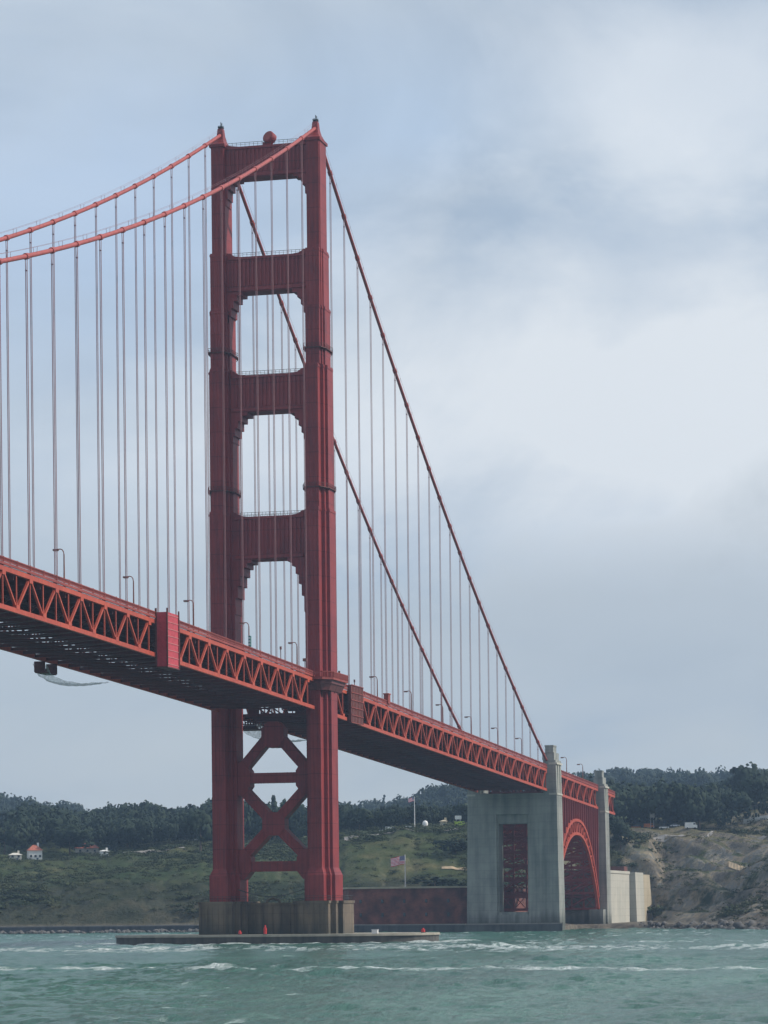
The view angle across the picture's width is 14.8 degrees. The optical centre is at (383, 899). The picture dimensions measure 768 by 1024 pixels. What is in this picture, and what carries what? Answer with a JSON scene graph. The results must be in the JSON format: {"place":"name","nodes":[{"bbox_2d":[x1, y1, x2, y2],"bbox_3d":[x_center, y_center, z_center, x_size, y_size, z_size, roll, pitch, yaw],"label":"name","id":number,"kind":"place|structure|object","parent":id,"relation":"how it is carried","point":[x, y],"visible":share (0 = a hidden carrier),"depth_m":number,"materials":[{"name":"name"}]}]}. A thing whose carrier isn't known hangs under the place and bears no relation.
{"place":"outdoors","nodes":[
{"label":"outdoors","id":0,"kind":"place"},
{"bbox_2d":[115,847,183,854],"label":"path","id":1,"kind":"structure","parent":0,"point":[150,850],"depth_m":1590.51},
{"bbox_2d":[0,928,767,1023],"bbox_3d":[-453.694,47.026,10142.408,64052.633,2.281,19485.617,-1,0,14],"label":"water","id":2,"kind":"structure","parent":0,"point":[644,976],"depth_m":371.70,"materials":[{"name":"teal liquid"}]},
{"bbox_2d":[0,797,767,929],"bbox_3d":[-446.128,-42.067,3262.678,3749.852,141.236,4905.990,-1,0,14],"label":"terrain","id":3,"kind":"structure","parent":0,"point":[103,910],"depth_m":1393.33,"materials":[{"name":"green plant"}]},
{"bbox_2d":[0,827,28,854],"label":"tree","id":4,"kind":"object","parent":3,"relation":"on","point":[8,837],"visible":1,"depth_m":1612.42,"materials":[{"name":"green plant"}]},
{"bbox_2d":[9,851,21,859],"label":"cottage","id":5,"kind":"structure","parent":3,"relation":"on","point":[17,856],"depth_m":1575.19,"materials":[{"name":"white paint"}]},
{"bbox_2d":[26,843,41,859],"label":"house","id":6,"kind":"structure","parent":3,"relation":"on","point":[34,851],"depth_m":1584.42,"materials":[{"name":"white paint"}]},
{"bbox_2d":[48,824,94,855],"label":"tree","id":7,"kind":"object","parent":3,"relation":"on","point":[72,835],"visible":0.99,"depth_m":1591.59,"materials":[{"name":"green plant"}]},
{"bbox_2d":[74,845,98,854],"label":"house","id":8,"kind":"structure","parent":3,"relation":"on","point":[93,849],"depth_m":1622.33,"materials":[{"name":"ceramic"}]},
{"bbox_2d":[98,848,108,855],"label":"house","id":9,"kind":"structure","parent":3,"relation":"on","point":[102,851],"depth_m":1600.31,"materials":[{"name":"white paint"}]},
{"bbox_2d":[107,817,141,847],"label":"tree","id":10,"kind":"object","parent":3,"relation":"on","point":[117,822],"visible":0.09,"depth_m":1641.69,"materials":[{"name":"green plant"}]},
{"bbox_2d":[0,798,355,851],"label":"forest","id":11,"kind":"object","parent":3,"relation":"on","point":[161,823],"visible":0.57,"depth_m":1651.73,"materials":[{"name":"green plant"}]},
{"bbox_2d":[179,810,212,851],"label":"tree","id":12,"kind":"object","parent":3,"relation":"on","point":[202,821],"visible":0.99,"depth_m":1557.72,"materials":[{"name":"green plant"}]},
{"bbox_2d":[244,808,259,841],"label":"tree","id":13,"kind":"object","parent":3,"relation":"on","point":[249,832],"visible":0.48,"depth_m":1639.22,"materials":[{"name":"green plant"}]},
{"bbox_2d":[270,795,279,839],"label":"tree","id":14,"kind":"object","parent":3,"relation":"on","point":[274,806],"visible":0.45,"depth_m":1698.75,"materials":[{"name":"green plant"}]},
{"bbox_2d":[115,932,439,944],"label":"pier fender","id":15,"kind":"object","parent":3,"relation":"on","point":[195,939],"visible":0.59,"depth_m":802.99,"materials":[{"name":"concrete"}]},
{"bbox_2d":[198,889,354,934],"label":"tower pier","id":16,"kind":"structure","parent":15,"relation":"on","point":[293,917],"depth_m":816.86,"materials":[{"name":"concrete"}]},
{"bbox_2d":[208,115,347,901],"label":"bridge tower","id":17,"kind":"structure","parent":16,"relation":"on","point":[236,779],"depth_m":820.36,"materials":[{"name":"metal"}]},
{"bbox_2d":[0,131,464,736],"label":"cable","id":18,"kind":"object","parent":17,"relation":"on","point":[102,201],"visible":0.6,"depth_m":783.34,"materials":[{"name":"paint"}]},
{"bbox_2d":[263,131,276,144],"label":"aviation beacon","id":19,"kind":"object","parent":17,"relation":"on","point":[268,136],"visible":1,"depth_m":822.63,"materials":[{"name":"metal"}]},
{"bbox_2d":[0,123,547,765],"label":"cable","id":20,"kind":"object","parent":17,"relation":"on","point":[176,209],"visible":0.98,"depth_m":762.06,"materials":[{"name":"paint"}]},
{"bbox_2d":[0,555,314,711],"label":"span deck","id":21,"kind":"structure","parent":20,"relation":"hanging from","point":[43,610],"depth_m":687.48,"materials":[{"name":"metal"}]},
{"bbox_2d":[53,549,64,586],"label":"street lamp","id":22,"kind":"object","parent":21,"relation":"on","point":[63,562],"visible":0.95,"depth_m":621.99,"materials":[{"name":"metal"}]},
{"bbox_2d":[34,661,108,685],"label":"maintenance traveller","id":23,"kind":"object","parent":21,"relation":"hanging from","point":[40,667],"visible":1,"depth_m":687.90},
{"bbox_2d":[123,576,133,610],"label":"street lamp","id":24,"kind":"object","parent":21,"relation":"on","point":[133,586],"visible":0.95,"depth_m":666.26,"materials":[{"name":"metal"}]},
{"bbox_2d":[155,608,179,669],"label":"sheeted enclosure","id":25,"kind":"object","parent":21,"relation":"attached to","point":[167,640],"visible":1,"depth_m":676.68,"materials":[{"name":"fabric"}]},
{"bbox_2d":[183,600,193,629],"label":"street lamp","id":26,"kind":"object","parent":21,"relation":"on","point":[193,609],"visible":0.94,"depth_m":709.87,"materials":[{"name":"metal"}]},
{"bbox_2d":[288,642,297,668],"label":"street lamp","id":27,"kind":"object","parent":21,"relation":"on","point":[296,653],"visible":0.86,"depth_m":800.34,"materials":[{"name":"metal"}]},
{"bbox_2d":[243,684,546,791],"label":"side span deck","id":28,"kind":"structure","parent":20,"relation":"hanging from","point":[391,736],"depth_m":972.84,"materials":[{"name":"metal"}]},
{"bbox_2d":[243,720,306,741],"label":"maintenance traveller","id":29,"kind":"object","parent":28,"relation":"hanging from","point":[252,726],"visible":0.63,"depth_m":844.70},
{"bbox_2d":[348,684,363,724],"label":"screened bay","id":30,"kind":"object","parent":28,"relation":"attached to","point":[355,706],"visible":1,"depth_m":851.59,"materials":[{"name":"metal"}]},
{"bbox_2d":[369,676,377,702],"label":"street lamp","id":31,"kind":"object","parent":28,"relation":"on","point":[377,683],"visible":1,"depth_m":888.11,"materials":[{"name":"metal"}]},
{"bbox_2d":[383,693,390,703],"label":"sidewalk kiosk","id":32,"kind":"object","parent":28,"relation":"on","point":[387,696],"visible":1,"depth_m":893.39,"materials":[{"name":"metal"}]},
{"bbox_2d":[0,924,561,932],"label":"seawall","id":33,"kind":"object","parent":3,"relation":"on","point":[469,928],"visible":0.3,"depth_m":1158.49,"materials":[{"name":"grey stone"}]},
{"bbox_2d":[0,923,562,927],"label":"seawall coping","id":34,"kind":"object","parent":33,"relation":"on","point":[354,924],"visible":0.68,"depth_m":1173.63,"materials":[{"name":"grey concrete"}]},
{"bbox_2d":[348,807,373,830],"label":"tree","id":35,"kind":"object","parent":3,"relation":"on","point":[361,811],"visible":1,"depth_m":1585.87,"materials":[{"name":"green plant"}]},
{"bbox_2d":[291,801,466,837],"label":"forest","id":36,"kind":"object","parent":3,"relation":"on","point":[391,816],"visible":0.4,"depth_m":1596.27,"materials":[{"name":"green plant"}]},
{"bbox_2d":[0,765,767,824],"bbox_3d":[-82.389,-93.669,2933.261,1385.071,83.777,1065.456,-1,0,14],"label":"forest","id":37,"kind":"object","parent":3,"relation":"on","point":[441,795],"visible":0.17,"depth_m":2669.11,"materials":[{"name":"green plant"}]},
{"bbox_2d":[0,918,767,933],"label":"riprap","id":38,"kind":"object","parent":3,"relation":"on","point":[722,924],"visible":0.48,"depth_m":1213.80,"materials":[{"name":"grey stone"}]},
{"bbox_2d":[408,797,414,826],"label":"flagpole","id":39,"kind":"object","parent":3,"relation":"on","point":[411,799],"visible":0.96,"depth_m":1535.01,"materials":[{"name":"grey metal"}]},
{"bbox_2d":[406,876,463,886],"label":"bush","id":40,"kind":"object","parent":3,"relation":"on","point":[438,880],"visible":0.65,"depth_m":1344.08,"materials":[{"name":"green plant"}]},
{"bbox_2d":[343,885,527,923],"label":"brick fort","id":41,"kind":"structure","parent":3,"relation":"on","point":[416,905],"depth_m":1176.92,"materials":[{"name":"red brick"}]},
{"bbox_2d":[391,856,405,886],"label":"flagpole","id":42,"kind":"object","parent":41,"relation":"on","point":[399,860],"visible":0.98,"depth_m":1208.01,"materials":[{"name":"fabric"}]},
{"bbox_2d":[439,818,446,824],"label":"house","id":43,"kind":"structure","parent":3,"relation":"on","point":[443,822],"depth_m":1528.38,"materials":[{"name":"beige concrete"}]},
{"bbox_2d":[432,837,466,853],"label":"bush","id":44,"kind":"object","parent":3,"relation":"on","point":[455,844],"visible":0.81,"depth_m":1416.35,"materials":[{"name":"green plant"}]},
{"bbox_2d":[467,745,565,929],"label":"concrete pylon","id":45,"kind":"object","parent":3,"relation":"on","point":[540,815],"visible":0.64,"depth_m":1152.27,"materials":[{"name":"grey concrete"}]},
{"bbox_2d":[503,797,605,923],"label":"steel arch","id":46,"kind":"structure","parent":3,"relation":"on","point":[578,826],"depth_m":1231.31,"materials":[{"name":"red metal"}]},
{"bbox_2d":[489,770,597,808],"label":"arch span deck","id":47,"kind":"structure","parent":46,"relation":"on","point":[571,786],"depth_m":1211.61,"materials":[{"name":"metal"}]},
{"bbox_2d":[565,770,611,923],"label":"concrete pylon","id":48,"kind":"object","parent":3,"relation":"on","point":[577,917],"visible":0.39,"depth_m":1263.25,"materials":[{"name":"grey concrete"}]},
{"bbox_2d":[565,789,614,814],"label":"approach deck","id":49,"kind":"structure","parent":48,"relation":"on","point":[610,797],"depth_m":1295.86,"materials":[{"name":"metal"}]},
{"bbox_2d":[564,866,629,922],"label":"abutment wall","id":50,"kind":"structure","parent":3,"relation":"on","point":[620,904],"depth_m":1314.27,"materials":[{"name":"concrete"}]},
{"bbox_2d":[609,815,633,849],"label":"tree","id":51,"kind":"object","parent":3,"relation":"on","point":[618,829],"visible":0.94,"depth_m":1442.64,"materials":[{"name":"green plant"}]},
{"bbox_2d":[629,872,651,921],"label":"abutment block","id":52,"kind":"structure","parent":3,"relation":"on","point":[640,894],"depth_m":1370.72,"materials":[{"name":"concrete"}]},
{"bbox_2d":[650,813,654,827],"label":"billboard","id":53,"kind":"object","parent":3,"relation":"on","point":[652,815],"visible":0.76,"depth_m":1543.75,"materials":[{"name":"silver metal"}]},
{"bbox_2d":[647,905,664,915],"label":"bush","id":54,"kind":"object","parent":3,"relation":"on","point":[653,909],"visible":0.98,"depth_m":1390.39,"materials":[{"name":"green plant"}]},
{"bbox_2d":[574,771,767,825],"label":"forest","id":55,"kind":"object","parent":3,"relation":"on","point":[635,802],"visible":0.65,"depth_m":1540.70,"materials":[{"name":"green plant"}]},
{"bbox_2d":[685,822,696,828],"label":"parked van","id":56,"kind":"object","parent":3,"relation":"on","point":[690,825],"visible":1,"depth_m":1516.13,"materials":[{"name":"white paint"}]},
{"bbox_2d":[689,785,721,829],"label":"tree","id":57,"kind":"object","parent":3,"relation":"on","point":[715,794],"visible":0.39,"depth_m":1555.32,"materials":[{"name":"green plant"}]},
{"bbox_2d":[727,761,767,813],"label":"tree","id":58,"kind":"object","parent":3,"relation":"on","point":[741,771],"visible":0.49,"depth_m":1680.54,"materials":[{"name":"green plant"}]},
{"bbox_2d":[743,815,767,823],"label":"retaining wall","id":59,"kind":"structure","parent":3,"relation":"on","point":[756,818],"depth_m":1557.31,"materials":[{"name":"white paint"}]},
{"bbox_2d":[0,0,767,811],"label":"sky","id":60,"kind":"structure","parent":0,"point":[556,212],"materials":[{"name":"grey"}]},
{"bbox_2d":[344,828,455,840],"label":"road","id":61,"kind":"structure","parent":0,"point":[346,838],"depth_m":1503.10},
{"bbox_2d":[442,866,466,869],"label":"path","id":62,"kind":"structure","parent":0,"point":[448,867],"depth_m":1385.23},
{"bbox_2d":[454,821,464,825],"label":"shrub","id":63,"kind":"object","parent":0,"point":[462,822],"visible":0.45,"depth_m":1524.14,"materials":[{"name":"plant"}]},
{"bbox_2d":[645,831,766,841],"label":"road","id":64,"kind":"structure","parent":0,"point":[661,837],"depth_m":1479.66,"materials":[{"name":"grey asphalt"}]},
{"bbox_2d":[729,859,763,869],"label":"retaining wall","id":65,"kind":"structure","parent":0,"point":[734,866],"depth_m":1393.42,"materials":[{"name":"beige concrete"}]},
{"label":"street lamp","id":66,"kind":"object","parent":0,"visible":0},
{"bbox_2d":[248,636,250,646],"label":"traffic signal","id":67,"kind":"object","parent":66,"relation":"attached to","point":[249,641],"visible":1,"depth_m":754.39,"materials":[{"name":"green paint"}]}
]}

